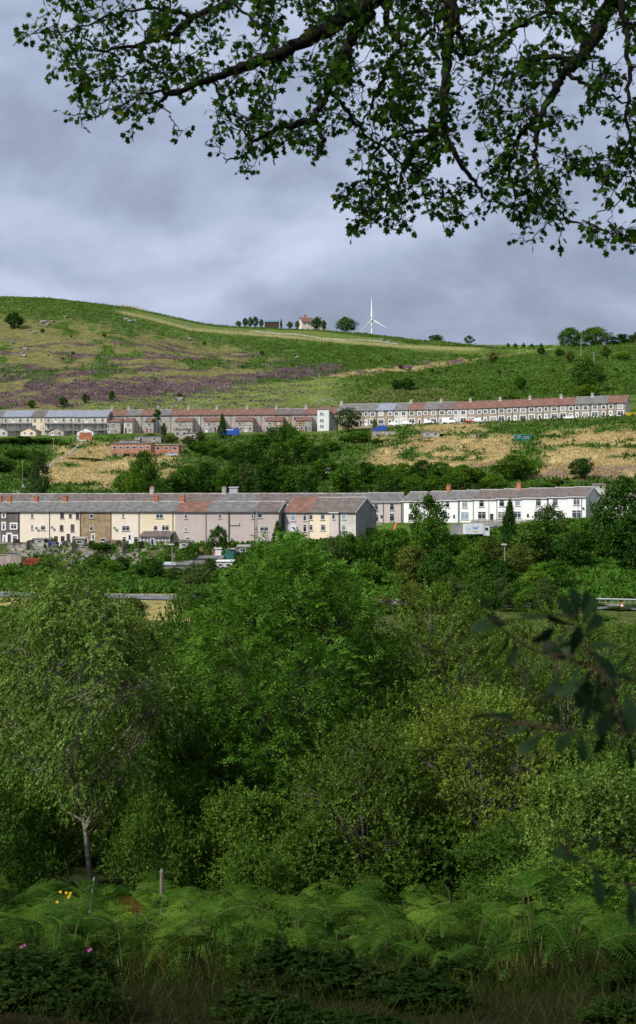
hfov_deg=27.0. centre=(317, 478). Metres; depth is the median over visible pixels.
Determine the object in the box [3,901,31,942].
bracken fern
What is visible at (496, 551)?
garden bush
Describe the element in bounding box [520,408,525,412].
window
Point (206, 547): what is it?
garden bush
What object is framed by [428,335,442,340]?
broadleaf tree
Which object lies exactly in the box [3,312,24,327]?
hawthorn bush
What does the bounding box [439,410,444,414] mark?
window
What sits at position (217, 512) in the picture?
terraced house
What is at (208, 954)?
bracken fern
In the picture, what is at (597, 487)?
garden shed
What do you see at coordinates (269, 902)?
fern
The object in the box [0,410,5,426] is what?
block of flats
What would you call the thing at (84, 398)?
hillside bush
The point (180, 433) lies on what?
garden shed
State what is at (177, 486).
broadleaf tree
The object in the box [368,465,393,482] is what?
broadleaf tree
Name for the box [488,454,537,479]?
broadleaf tree
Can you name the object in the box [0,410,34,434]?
block of flats
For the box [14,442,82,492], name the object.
path
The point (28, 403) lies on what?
hillside bush
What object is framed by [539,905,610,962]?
bracken fern
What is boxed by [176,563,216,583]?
birch tree
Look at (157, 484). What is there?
broadleaf tree
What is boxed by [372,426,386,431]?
parked van
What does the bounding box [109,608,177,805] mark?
willow tree
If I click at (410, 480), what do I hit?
broadleaf tree
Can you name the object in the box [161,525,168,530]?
window
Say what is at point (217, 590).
broadleaf tree
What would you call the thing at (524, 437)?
garden shed
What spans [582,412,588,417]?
window
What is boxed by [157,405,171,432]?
terraced house
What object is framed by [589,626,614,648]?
broadleaf tree
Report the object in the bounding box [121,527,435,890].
ash tree
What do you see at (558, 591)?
garden bush
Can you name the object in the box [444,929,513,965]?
bracken fern
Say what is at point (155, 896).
bracken fern
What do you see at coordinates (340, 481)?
broadleaf tree
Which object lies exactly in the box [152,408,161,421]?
pine tree
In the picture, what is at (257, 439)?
broadleaf tree
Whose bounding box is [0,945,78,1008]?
leafy weed
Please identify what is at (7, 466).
broadleaf tree
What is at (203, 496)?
terraced house
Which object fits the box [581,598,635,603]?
guard rail
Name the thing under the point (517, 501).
window
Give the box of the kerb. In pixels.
[0,591,623,604]
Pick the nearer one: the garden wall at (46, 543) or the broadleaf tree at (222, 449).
the garden wall at (46, 543)
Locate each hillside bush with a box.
[26,400,36,407]
[58,396,67,405]
[81,394,88,402]
[108,391,115,399]
[391,379,401,388]
[399,378,415,389]
[487,352,497,363]
[501,393,520,399]
[513,376,526,389]
[537,347,544,353]
[554,349,564,355]
[564,350,574,361]
[564,358,608,388]
[569,384,603,395]
[599,346,613,357]
[615,352,631,359]
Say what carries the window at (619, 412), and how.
in the terraced house at (618, 405)
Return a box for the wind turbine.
[361,296,385,333]
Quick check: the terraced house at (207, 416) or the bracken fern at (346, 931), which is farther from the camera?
the terraced house at (207, 416)
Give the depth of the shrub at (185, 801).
25.32 m
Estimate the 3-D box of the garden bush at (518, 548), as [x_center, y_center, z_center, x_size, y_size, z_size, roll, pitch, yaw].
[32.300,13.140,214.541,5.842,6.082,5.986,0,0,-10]
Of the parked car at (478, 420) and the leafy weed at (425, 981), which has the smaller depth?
the leafy weed at (425, 981)
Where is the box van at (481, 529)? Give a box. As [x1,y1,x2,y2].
[463,524,489,538]
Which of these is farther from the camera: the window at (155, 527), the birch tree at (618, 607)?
the window at (155, 527)
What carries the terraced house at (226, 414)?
on the ground at (54, 360)
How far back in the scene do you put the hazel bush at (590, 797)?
18.76 m
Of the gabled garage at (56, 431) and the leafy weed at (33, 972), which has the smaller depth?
the leafy weed at (33, 972)
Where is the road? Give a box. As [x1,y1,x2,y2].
[0,592,635,609]
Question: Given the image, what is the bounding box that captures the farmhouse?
[298,314,325,330]
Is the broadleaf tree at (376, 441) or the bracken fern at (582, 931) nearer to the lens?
the bracken fern at (582, 931)
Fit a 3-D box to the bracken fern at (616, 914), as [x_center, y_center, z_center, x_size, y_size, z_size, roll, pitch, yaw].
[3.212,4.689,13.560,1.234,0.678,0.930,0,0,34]
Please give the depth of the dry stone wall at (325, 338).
869.56 m
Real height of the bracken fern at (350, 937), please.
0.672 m
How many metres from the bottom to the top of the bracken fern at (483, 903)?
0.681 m
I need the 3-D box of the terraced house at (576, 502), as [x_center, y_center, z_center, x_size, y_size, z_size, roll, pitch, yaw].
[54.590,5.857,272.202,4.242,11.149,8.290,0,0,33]
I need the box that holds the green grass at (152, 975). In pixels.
[0,941,635,1023]
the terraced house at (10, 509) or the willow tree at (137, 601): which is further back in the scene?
the terraced house at (10, 509)
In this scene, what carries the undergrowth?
on the ground at (54, 360)
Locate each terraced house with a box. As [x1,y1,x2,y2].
[0,494,27,541]
[1,493,33,500]
[19,494,57,541]
[29,493,53,500]
[49,493,83,500]
[49,494,87,542]
[79,493,123,500]
[80,495,118,542]
[107,405,128,433]
[110,495,146,543]
[119,493,150,500]
[124,405,142,432]
[138,494,180,544]
[141,409,156,432]
[148,486,180,500]
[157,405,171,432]
[170,409,187,432]
[175,494,212,543]
[177,486,226,500]
[185,405,201,431]
[200,409,215,432]
[206,501,234,541]
[213,404,231,432]
[221,493,257,500]
[228,495,259,543]
[230,405,246,431]
[244,404,261,431]
[254,493,286,500]
[254,501,287,541]
[260,408,275,431]
[274,405,291,430]
[282,497,318,537]
[284,493,324,504]
[291,408,305,431]
[304,404,318,431]
[307,491,339,538]
[324,493,342,496]
[328,497,349,537]
[330,407,337,430]
[337,400,353,429]
[338,497,377,537]
[342,493,367,496]
[350,400,367,428]
[363,403,379,427]
[367,492,385,522]
[376,403,396,426]
[384,492,404,522]
[393,399,410,425]
[401,486,430,522]
[408,399,425,424]
[422,402,440,423]
[423,484,451,519]
[438,398,455,423]
[439,490,466,522]
[453,401,469,422]
[458,484,479,522]
[467,398,484,422]
[472,489,503,519]
[482,400,499,422]
[495,481,528,520]
[497,396,514,420]
[512,399,528,421]
[522,482,553,520]
[527,395,545,420]
[543,394,560,418]
[547,487,573,519]
[558,393,575,418]
[566,480,599,517]
[574,393,591,418]
[590,392,608,417]
[596,491,619,516]
[607,392,630,416]
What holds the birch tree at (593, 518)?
on the ground at (54, 360)
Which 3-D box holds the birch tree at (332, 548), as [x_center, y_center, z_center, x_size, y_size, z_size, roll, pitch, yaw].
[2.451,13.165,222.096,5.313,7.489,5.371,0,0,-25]
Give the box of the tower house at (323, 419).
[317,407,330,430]
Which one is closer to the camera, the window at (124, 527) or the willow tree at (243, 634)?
the willow tree at (243, 634)
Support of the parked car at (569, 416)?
on the ground at (54, 360)
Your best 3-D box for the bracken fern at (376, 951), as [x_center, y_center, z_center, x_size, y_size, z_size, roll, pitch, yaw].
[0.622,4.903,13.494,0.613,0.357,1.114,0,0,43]
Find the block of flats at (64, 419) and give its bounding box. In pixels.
[43,410,78,434]
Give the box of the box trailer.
[223,428,239,435]
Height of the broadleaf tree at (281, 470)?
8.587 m
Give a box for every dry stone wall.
[121,305,147,311]
[250,330,397,344]
[303,327,323,330]
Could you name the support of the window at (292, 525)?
in the terraced house at (296, 510)
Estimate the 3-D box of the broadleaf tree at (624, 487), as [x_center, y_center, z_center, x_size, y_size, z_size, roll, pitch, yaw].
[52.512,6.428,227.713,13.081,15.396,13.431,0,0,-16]
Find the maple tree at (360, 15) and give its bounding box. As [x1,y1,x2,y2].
[13,0,635,257]
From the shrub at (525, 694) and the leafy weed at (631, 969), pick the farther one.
the shrub at (525, 694)
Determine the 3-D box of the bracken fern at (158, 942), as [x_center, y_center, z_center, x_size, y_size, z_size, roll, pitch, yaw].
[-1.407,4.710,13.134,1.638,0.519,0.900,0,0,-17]
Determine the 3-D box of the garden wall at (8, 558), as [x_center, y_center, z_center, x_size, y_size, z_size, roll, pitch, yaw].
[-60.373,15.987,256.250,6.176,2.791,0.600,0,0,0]
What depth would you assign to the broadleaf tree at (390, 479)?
323.83 m
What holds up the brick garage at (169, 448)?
on the ground at (54, 360)
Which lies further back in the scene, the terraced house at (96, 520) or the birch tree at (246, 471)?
the birch tree at (246, 471)
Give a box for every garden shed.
[35,538,45,545]
[73,537,86,545]
[120,440,140,441]
[134,436,163,442]
[164,562,176,568]
[174,429,189,439]
[176,560,193,568]
[178,540,190,548]
[185,432,198,439]
[193,555,224,568]
[214,547,228,554]
[216,560,234,568]
[224,548,235,559]
[228,487,238,492]
[236,545,250,554]
[423,431,439,438]
[514,435,520,440]
[521,435,530,440]
[591,483,605,494]
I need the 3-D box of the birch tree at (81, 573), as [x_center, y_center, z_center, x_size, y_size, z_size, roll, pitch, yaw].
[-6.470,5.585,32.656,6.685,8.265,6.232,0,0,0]
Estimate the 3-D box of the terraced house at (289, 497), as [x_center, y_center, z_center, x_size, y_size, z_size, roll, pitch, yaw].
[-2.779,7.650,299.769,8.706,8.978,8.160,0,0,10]
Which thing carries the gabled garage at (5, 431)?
on the ground at (54, 360)
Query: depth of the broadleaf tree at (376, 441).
434.33 m
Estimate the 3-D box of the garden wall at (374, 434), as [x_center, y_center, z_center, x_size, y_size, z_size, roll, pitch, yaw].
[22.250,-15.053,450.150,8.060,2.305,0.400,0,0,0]
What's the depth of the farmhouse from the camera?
985.54 m
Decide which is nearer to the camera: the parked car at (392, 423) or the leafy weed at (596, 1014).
the leafy weed at (596, 1014)
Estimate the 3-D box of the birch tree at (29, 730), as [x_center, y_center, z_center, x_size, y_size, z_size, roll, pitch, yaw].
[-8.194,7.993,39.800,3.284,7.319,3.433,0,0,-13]
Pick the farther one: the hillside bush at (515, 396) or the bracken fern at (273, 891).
the hillside bush at (515, 396)
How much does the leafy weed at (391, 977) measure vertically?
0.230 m
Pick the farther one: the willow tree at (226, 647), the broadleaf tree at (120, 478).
the broadleaf tree at (120, 478)
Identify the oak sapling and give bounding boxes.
[462,588,635,927]
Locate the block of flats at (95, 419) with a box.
[73,410,111,433]
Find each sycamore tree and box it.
[206,524,227,547]
[409,491,450,548]
[464,335,474,343]
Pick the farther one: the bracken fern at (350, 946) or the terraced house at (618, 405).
the terraced house at (618, 405)
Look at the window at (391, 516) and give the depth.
292.42 m
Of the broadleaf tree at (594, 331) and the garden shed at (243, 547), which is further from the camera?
the broadleaf tree at (594, 331)
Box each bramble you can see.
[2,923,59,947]
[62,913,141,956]
[69,913,166,969]
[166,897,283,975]
[211,907,346,973]
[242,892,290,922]
[354,920,454,964]
[398,915,431,936]
[479,840,634,958]
[507,852,635,959]
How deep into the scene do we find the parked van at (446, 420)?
475.65 m
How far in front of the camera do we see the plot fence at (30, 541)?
268.36 m
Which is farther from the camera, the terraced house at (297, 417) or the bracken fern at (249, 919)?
the terraced house at (297, 417)
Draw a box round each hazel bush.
[502,747,635,878]
[554,628,635,849]
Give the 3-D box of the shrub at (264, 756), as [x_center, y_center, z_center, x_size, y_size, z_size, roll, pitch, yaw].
[-2.121,7.334,33.031,5.179,6.432,5.251,0,0,-1]
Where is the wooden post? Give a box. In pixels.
[160,869,163,913]
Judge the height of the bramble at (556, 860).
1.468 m
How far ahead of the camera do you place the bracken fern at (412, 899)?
18.34 m
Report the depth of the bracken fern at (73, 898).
20.08 m
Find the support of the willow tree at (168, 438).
on the ground at (54, 360)
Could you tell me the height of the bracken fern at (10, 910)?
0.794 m
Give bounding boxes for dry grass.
[43,422,635,489]
[97,944,631,992]
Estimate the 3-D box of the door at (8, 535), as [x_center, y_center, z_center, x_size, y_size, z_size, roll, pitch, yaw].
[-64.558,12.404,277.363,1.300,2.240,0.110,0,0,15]
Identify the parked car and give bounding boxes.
[165,452,177,455]
[388,422,399,425]
[401,421,412,424]
[473,419,484,422]
[563,415,573,418]
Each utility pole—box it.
[21,460,23,486]
[256,510,256,542]
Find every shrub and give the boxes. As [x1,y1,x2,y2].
[0,640,129,863]
[0,733,100,895]
[0,764,58,906]
[0,793,67,897]
[72,648,183,871]
[98,782,202,903]
[109,710,268,898]
[128,651,309,861]
[135,767,238,904]
[144,705,259,860]
[151,590,207,665]
[164,778,306,902]
[209,839,296,906]
[264,814,375,906]
[272,651,449,855]
[276,726,387,899]
[353,808,509,911]
[359,740,489,889]
[425,640,619,819]
[447,811,569,900]
[460,862,554,956]
[485,726,632,867]
[537,856,635,948]
[578,726,635,866]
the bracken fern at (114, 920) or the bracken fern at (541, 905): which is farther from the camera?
the bracken fern at (541, 905)
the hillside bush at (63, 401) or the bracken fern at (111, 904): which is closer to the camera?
the bracken fern at (111, 904)
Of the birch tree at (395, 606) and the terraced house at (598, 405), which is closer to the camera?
the birch tree at (395, 606)
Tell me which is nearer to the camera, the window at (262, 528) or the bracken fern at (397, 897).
the bracken fern at (397, 897)
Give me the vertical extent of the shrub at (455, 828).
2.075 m
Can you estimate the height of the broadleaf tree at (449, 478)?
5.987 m
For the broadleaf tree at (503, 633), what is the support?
on the ground at (54, 360)
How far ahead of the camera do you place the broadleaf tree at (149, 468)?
336.60 m
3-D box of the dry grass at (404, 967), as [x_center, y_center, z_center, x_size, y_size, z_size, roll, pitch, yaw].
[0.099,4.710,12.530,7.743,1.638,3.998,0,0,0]
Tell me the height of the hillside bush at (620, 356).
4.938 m
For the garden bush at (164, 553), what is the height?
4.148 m
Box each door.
[6,533,11,541]
[127,534,131,543]
[380,514,383,522]
[452,514,455,522]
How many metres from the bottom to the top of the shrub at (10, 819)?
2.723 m
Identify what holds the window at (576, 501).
in the terraced house at (576, 502)
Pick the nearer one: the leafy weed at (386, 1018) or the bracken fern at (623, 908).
the leafy weed at (386, 1018)
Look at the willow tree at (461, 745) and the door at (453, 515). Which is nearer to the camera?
the willow tree at (461, 745)
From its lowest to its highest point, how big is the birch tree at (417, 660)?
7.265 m
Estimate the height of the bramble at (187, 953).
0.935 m
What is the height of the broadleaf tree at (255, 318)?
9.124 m
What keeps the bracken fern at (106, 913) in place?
on the ground at (54, 360)
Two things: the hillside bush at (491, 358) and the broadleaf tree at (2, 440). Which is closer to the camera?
the broadleaf tree at (2, 440)
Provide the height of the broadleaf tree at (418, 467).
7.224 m
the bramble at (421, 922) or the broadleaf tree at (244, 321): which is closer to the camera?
the bramble at (421, 922)
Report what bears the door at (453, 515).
in the terraced house at (449, 499)
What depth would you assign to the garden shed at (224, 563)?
243.00 m
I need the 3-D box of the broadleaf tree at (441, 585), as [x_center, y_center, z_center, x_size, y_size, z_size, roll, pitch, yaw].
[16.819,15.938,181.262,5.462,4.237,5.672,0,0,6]
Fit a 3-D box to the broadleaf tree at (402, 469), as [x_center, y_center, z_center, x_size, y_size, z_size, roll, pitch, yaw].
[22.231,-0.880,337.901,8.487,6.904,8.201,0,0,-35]
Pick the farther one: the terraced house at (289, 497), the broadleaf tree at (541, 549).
the terraced house at (289, 497)
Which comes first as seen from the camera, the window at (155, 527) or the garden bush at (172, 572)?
the garden bush at (172, 572)
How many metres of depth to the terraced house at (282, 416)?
501.36 m
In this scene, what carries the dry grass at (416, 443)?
on the ground at (54, 360)
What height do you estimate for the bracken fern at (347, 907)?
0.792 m
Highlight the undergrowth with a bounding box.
[0,409,635,495]
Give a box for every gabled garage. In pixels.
[0,427,13,435]
[19,427,41,435]
[47,427,69,435]
[76,427,98,435]
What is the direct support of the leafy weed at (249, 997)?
on the ground at (54, 360)
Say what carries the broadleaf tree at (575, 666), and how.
on the ground at (54, 360)
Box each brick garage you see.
[110,442,155,457]
[155,444,181,453]
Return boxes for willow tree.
[0,618,8,742]
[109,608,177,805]
[116,596,150,620]
[162,434,178,441]
[180,436,195,443]
[189,624,250,704]
[231,624,257,644]
[251,631,338,781]
[265,705,463,916]
[282,577,594,855]
[347,638,429,728]
[374,595,396,606]
[377,678,584,896]
[392,541,428,584]
[394,592,423,611]
[414,627,472,805]
[422,593,635,859]
[450,617,507,642]
[497,625,540,680]
[546,478,566,485]
[585,612,635,835]
[626,331,635,342]
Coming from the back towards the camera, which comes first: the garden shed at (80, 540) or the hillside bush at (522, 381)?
the hillside bush at (522, 381)
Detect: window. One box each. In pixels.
[1,512,5,517]
[1,522,5,529]
[10,523,17,529]
[122,525,129,530]
[153,525,157,530]
[155,513,163,518]
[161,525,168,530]
[257,513,262,518]
[259,526,268,531]
[291,513,295,521]
[291,524,295,531]
[303,513,306,521]
[303,524,306,532]
[320,513,324,519]
[378,411,383,415]
[378,419,383,423]
[389,503,394,510]
[389,513,394,521]
[408,418,414,423]
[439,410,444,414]
[460,417,466,422]
[460,512,468,519]
[462,501,466,507]
[477,511,485,519]
[479,500,483,506]
[490,416,496,420]
[498,415,504,420]
[498,511,504,518]
[499,500,503,506]
[514,511,521,518]
[515,499,519,505]
[519,415,525,420]
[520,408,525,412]
[528,414,534,419]
[535,499,541,506]
[551,406,556,410]
[551,413,557,418]
[552,499,557,505]
[559,412,565,417]
[572,510,580,517]
[573,498,579,505]
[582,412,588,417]
[591,411,597,416]
[592,404,597,409]
[617,410,623,415]
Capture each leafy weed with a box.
[0,941,64,961]
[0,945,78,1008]
[0,952,107,1012]
[16,968,131,1017]
[53,946,128,986]
[62,983,127,1023]
[198,979,298,1023]
[236,935,337,987]
[238,956,268,982]
[249,999,294,1023]
[275,948,340,990]
[276,1000,322,1023]
[282,945,394,999]
[292,1006,351,1023]
[336,1011,364,1023]
[342,967,393,1002]
[354,1012,412,1023]
[363,962,476,1014]
[371,973,414,1002]
[381,956,415,975]
[393,942,497,987]
[564,992,635,1023]
[589,971,619,991]
[591,959,635,993]
[603,937,635,972]
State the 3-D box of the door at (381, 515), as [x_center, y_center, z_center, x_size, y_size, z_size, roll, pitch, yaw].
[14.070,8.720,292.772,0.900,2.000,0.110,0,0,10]
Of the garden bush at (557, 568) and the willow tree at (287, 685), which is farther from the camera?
the garden bush at (557, 568)
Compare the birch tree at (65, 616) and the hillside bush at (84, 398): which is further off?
the hillside bush at (84, 398)
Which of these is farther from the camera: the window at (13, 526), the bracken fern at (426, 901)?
the window at (13, 526)
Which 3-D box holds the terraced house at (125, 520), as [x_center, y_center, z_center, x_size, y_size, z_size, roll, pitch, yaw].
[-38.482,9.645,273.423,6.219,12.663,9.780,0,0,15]
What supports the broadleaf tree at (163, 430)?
on the ground at (54, 360)
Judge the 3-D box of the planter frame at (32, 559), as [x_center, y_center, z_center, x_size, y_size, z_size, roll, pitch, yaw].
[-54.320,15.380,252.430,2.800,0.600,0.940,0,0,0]
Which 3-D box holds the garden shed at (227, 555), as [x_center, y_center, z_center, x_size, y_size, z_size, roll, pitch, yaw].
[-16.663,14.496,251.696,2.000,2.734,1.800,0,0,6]
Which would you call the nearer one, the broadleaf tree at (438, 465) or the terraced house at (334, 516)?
the terraced house at (334, 516)
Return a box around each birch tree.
[0,536,188,868]
[0,558,212,904]
[1,635,84,786]
[25,455,53,492]
[173,628,233,679]
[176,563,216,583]
[231,462,255,492]
[244,638,316,821]
[262,425,287,447]
[318,536,347,567]
[320,616,391,664]
[334,407,363,431]
[382,604,413,612]
[400,634,446,695]
[443,581,471,607]
[491,576,512,611]
[502,595,524,610]
[531,503,567,545]
[531,576,558,617]
[537,632,633,742]
[587,508,614,549]
[601,606,632,609]
[623,604,635,606]
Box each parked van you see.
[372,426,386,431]
[442,417,456,423]
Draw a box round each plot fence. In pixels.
[26,539,34,550]
[122,540,128,553]
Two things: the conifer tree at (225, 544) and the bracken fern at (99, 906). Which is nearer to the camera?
the bracken fern at (99, 906)
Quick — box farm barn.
[264,320,278,327]
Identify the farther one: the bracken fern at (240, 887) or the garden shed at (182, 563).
the garden shed at (182, 563)
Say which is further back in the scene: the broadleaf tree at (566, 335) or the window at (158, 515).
the broadleaf tree at (566, 335)
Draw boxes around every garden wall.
[0,554,21,565]
[7,543,18,547]
[28,543,36,547]
[31,549,55,556]
[44,542,70,547]
[70,546,98,551]
[73,552,93,561]
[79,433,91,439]
[199,548,214,554]
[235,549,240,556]
[372,431,394,436]
[450,524,465,534]
[471,520,531,526]
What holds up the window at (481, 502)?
in the terraced house at (483, 504)
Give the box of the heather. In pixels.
[0,335,351,409]
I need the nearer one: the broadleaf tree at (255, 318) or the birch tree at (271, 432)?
the birch tree at (271, 432)
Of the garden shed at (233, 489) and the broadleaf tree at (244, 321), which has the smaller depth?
the garden shed at (233, 489)
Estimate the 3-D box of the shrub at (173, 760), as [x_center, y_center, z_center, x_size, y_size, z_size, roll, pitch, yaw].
[-2.593,6.957,27.564,3.416,4.300,3.464,0,0,-14]
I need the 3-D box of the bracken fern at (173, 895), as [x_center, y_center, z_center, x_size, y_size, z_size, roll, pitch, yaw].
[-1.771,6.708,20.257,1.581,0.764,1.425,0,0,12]
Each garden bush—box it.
[41,561,56,572]
[86,552,103,568]
[87,542,113,549]
[97,559,124,571]
[114,556,129,569]
[120,571,136,575]
[156,546,179,561]
[162,567,181,579]
[170,554,189,562]
[175,544,203,562]
[201,543,211,554]
[204,558,219,573]
[211,567,241,578]
[229,560,241,567]
[236,546,268,569]
[299,541,319,572]
[324,559,352,583]
[350,563,385,582]
[391,581,428,598]
[411,559,430,582]
[429,573,465,596]
[446,534,467,557]
[464,570,491,594]
[473,535,502,564]
[500,542,534,574]
[505,581,531,598]
[537,558,577,586]
[542,589,565,602]
[568,519,596,550]
[592,541,623,557]
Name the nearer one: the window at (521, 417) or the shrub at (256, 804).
the shrub at (256, 804)
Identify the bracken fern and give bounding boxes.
[0,871,70,908]
[0,884,17,898]
[0,886,22,908]
[0,900,80,952]
[0,902,30,928]
[0,902,83,952]
[0,903,82,947]
[0,913,147,959]
[0,922,74,949]
[1,926,20,949]
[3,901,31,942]
[12,889,54,911]
[14,878,122,949]
[19,883,83,907]
[26,905,87,945]
[32,920,91,950]
[37,892,120,953]
[52,910,144,963]
[53,894,122,913]
[65,903,124,919]
[69,909,161,952]
[70,899,148,919]
[78,895,184,918]
[78,910,209,972]
[83,891,183,972]
[93,884,126,902]
[105,920,254,973]
[108,886,234,961]
[111,896,215,973]
[114,905,190,966]
[115,909,258,960]
[119,870,170,905]
[122,888,170,967]
[135,879,193,920]
[142,896,263,980]
[144,913,218,965]
[148,893,282,980]
[164,889,188,912]
[171,891,252,936]
[173,884,257,945]
[174,904,317,951]
[186,918,286,960]
[196,938,236,965]
[200,885,280,912]
[222,929,291,957]
[231,889,254,902]
[243,894,340,953]
[256,898,363,939]
[258,887,281,903]
[269,923,402,954]
[271,894,332,936]
[279,900,336,935]
[285,890,381,901]
[290,891,347,937]
[292,886,362,921]
[297,872,399,933]
[306,919,372,960]
[308,899,392,948]
[308,910,355,933]
[309,884,396,942]
[310,885,365,907]
[321,889,394,943]
[327,902,402,956]
[330,902,470,961]
[330,938,378,967]
[337,926,391,965]
[338,900,386,945]
[339,904,411,936]
[341,908,405,941]
[342,879,501,951]
[347,892,454,924]
[348,901,408,933]
[350,882,444,907]
[354,934,401,969]
[376,940,486,976]
[378,917,482,945]
[379,897,451,925]
[386,900,538,953]
[391,905,408,921]
[400,881,453,910]
[401,894,463,918]
[420,904,551,968]
[427,906,504,959]
[428,903,482,950]
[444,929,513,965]
[452,867,608,980]
[453,893,523,955]
[458,896,539,955]
[459,910,559,970]
[461,876,500,901]
[473,905,635,982]
[490,893,608,959]
[511,919,598,953]
[533,923,613,960]
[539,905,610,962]
[540,894,635,960]
[566,906,635,960]
[572,925,634,961]
[577,882,635,948]
[578,914,635,954]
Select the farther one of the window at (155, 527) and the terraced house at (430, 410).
the terraced house at (430, 410)
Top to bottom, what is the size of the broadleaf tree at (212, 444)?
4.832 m
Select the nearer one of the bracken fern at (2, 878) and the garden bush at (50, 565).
the bracken fern at (2, 878)
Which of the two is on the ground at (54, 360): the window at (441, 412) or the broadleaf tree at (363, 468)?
the broadleaf tree at (363, 468)
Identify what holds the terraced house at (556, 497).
on the ground at (54, 360)
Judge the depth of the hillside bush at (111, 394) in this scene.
587.50 m
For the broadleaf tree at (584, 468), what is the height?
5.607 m
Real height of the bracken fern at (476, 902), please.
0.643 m
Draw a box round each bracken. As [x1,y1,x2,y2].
[0,295,635,409]
[0,517,635,601]
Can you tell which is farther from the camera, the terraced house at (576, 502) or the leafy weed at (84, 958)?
the terraced house at (576, 502)
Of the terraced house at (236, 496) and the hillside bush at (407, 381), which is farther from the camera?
the hillside bush at (407, 381)
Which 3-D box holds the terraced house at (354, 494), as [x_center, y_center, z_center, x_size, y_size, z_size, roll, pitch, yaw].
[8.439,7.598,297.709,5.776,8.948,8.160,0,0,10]
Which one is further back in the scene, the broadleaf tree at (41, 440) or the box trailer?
the box trailer
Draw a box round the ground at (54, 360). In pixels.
[0,296,635,1023]
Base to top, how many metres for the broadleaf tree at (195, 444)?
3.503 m
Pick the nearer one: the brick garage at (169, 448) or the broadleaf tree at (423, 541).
the broadleaf tree at (423, 541)
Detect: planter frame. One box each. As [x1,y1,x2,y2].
[23,562,38,564]
[25,558,40,560]
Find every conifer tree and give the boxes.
[217,412,226,438]
[221,533,227,559]
[270,519,283,548]
[372,418,377,427]
[498,498,519,550]
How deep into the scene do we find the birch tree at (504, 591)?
178.61 m
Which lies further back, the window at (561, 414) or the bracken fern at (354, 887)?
the window at (561, 414)
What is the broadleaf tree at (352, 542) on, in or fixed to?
on the ground at (54, 360)
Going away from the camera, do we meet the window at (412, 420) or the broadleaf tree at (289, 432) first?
the broadleaf tree at (289, 432)
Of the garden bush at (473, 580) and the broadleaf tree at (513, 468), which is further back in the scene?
the broadleaf tree at (513, 468)
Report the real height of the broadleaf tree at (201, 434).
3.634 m
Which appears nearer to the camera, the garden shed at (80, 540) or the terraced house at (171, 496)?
the garden shed at (80, 540)
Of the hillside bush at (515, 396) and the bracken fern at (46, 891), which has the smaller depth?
the bracken fern at (46, 891)
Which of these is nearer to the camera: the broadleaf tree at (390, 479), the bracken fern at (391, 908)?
the bracken fern at (391, 908)
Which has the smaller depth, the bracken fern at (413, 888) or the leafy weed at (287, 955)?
the leafy weed at (287, 955)
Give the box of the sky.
[0,0,635,344]
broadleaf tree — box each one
[0,437,9,442]
[0,458,18,471]
[0,565,30,575]
[0,605,19,623]
[1,449,28,458]
[7,436,36,444]
[15,464,30,476]
[24,451,48,458]
[34,438,59,442]
[110,471,128,492]
[121,465,147,492]
[126,449,160,492]
[132,557,167,577]
[144,433,156,435]
[146,479,173,492]
[154,618,183,656]
[161,423,166,435]
[163,474,187,492]
[167,464,207,491]
[169,584,209,612]
[186,442,206,451]
[190,462,219,492]
[190,592,216,624]
[193,440,221,454]
[195,431,204,440]
[207,446,232,459]
[207,585,225,611]
[210,465,249,492]
[223,441,261,458]
[223,579,244,619]
[224,447,274,482]
[242,318,247,326]
[244,432,272,454]
[247,317,253,326]
[248,463,281,492]
[252,316,258,326]
[261,441,294,470]
[266,465,299,492]
[271,423,305,451]
[276,531,315,568]
[282,434,313,461]
[283,466,324,492]
[304,446,329,465]
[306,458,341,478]
[310,316,321,327]
[319,442,343,451]
[321,320,326,329]
[326,530,364,563]
[327,464,368,492]
[334,316,359,330]
[338,435,353,442]
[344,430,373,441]
[354,462,380,483]
[359,526,384,558]
[365,527,403,570]
[365,600,387,614]
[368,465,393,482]
[370,439,384,442]
[374,474,406,491]
[390,462,415,482]
[392,525,411,559]
[392,631,421,661]
[396,473,426,494]
[410,459,434,482]
[410,513,455,561]
[415,548,463,587]
[422,475,445,490]
[422,580,459,607]
[425,461,452,481]
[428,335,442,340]
[435,637,505,791]
[436,472,462,490]
[443,464,480,486]
[454,545,489,581]
[455,595,480,612]
[467,467,486,483]
[470,483,488,489]
[470,577,504,622]
[475,559,522,588]
[478,474,505,488]
[478,629,515,642]
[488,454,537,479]
[503,519,566,562]
[510,587,547,612]
[516,566,553,589]
[519,612,593,763]
[526,482,556,487]
[549,531,593,568]
[557,327,582,346]
[561,483,578,486]
[567,457,593,479]
[579,326,613,345]
[582,472,635,553]
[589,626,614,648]
[601,513,635,568]
[608,334,635,344]
[624,621,635,744]
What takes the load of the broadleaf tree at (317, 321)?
on the ground at (54, 360)
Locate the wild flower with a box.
[56,890,70,939]
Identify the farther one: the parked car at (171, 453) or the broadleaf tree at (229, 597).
the parked car at (171, 453)
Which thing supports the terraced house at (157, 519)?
on the ground at (54, 360)
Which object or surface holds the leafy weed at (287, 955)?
on the ground at (54, 360)
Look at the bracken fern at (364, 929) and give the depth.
14.97 m
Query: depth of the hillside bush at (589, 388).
533.25 m
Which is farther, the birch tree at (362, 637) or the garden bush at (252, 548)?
the garden bush at (252, 548)
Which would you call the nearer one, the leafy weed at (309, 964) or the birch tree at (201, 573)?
the leafy weed at (309, 964)
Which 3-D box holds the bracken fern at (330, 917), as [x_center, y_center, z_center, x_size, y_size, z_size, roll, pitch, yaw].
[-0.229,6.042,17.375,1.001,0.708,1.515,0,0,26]
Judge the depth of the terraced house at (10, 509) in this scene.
277.59 m

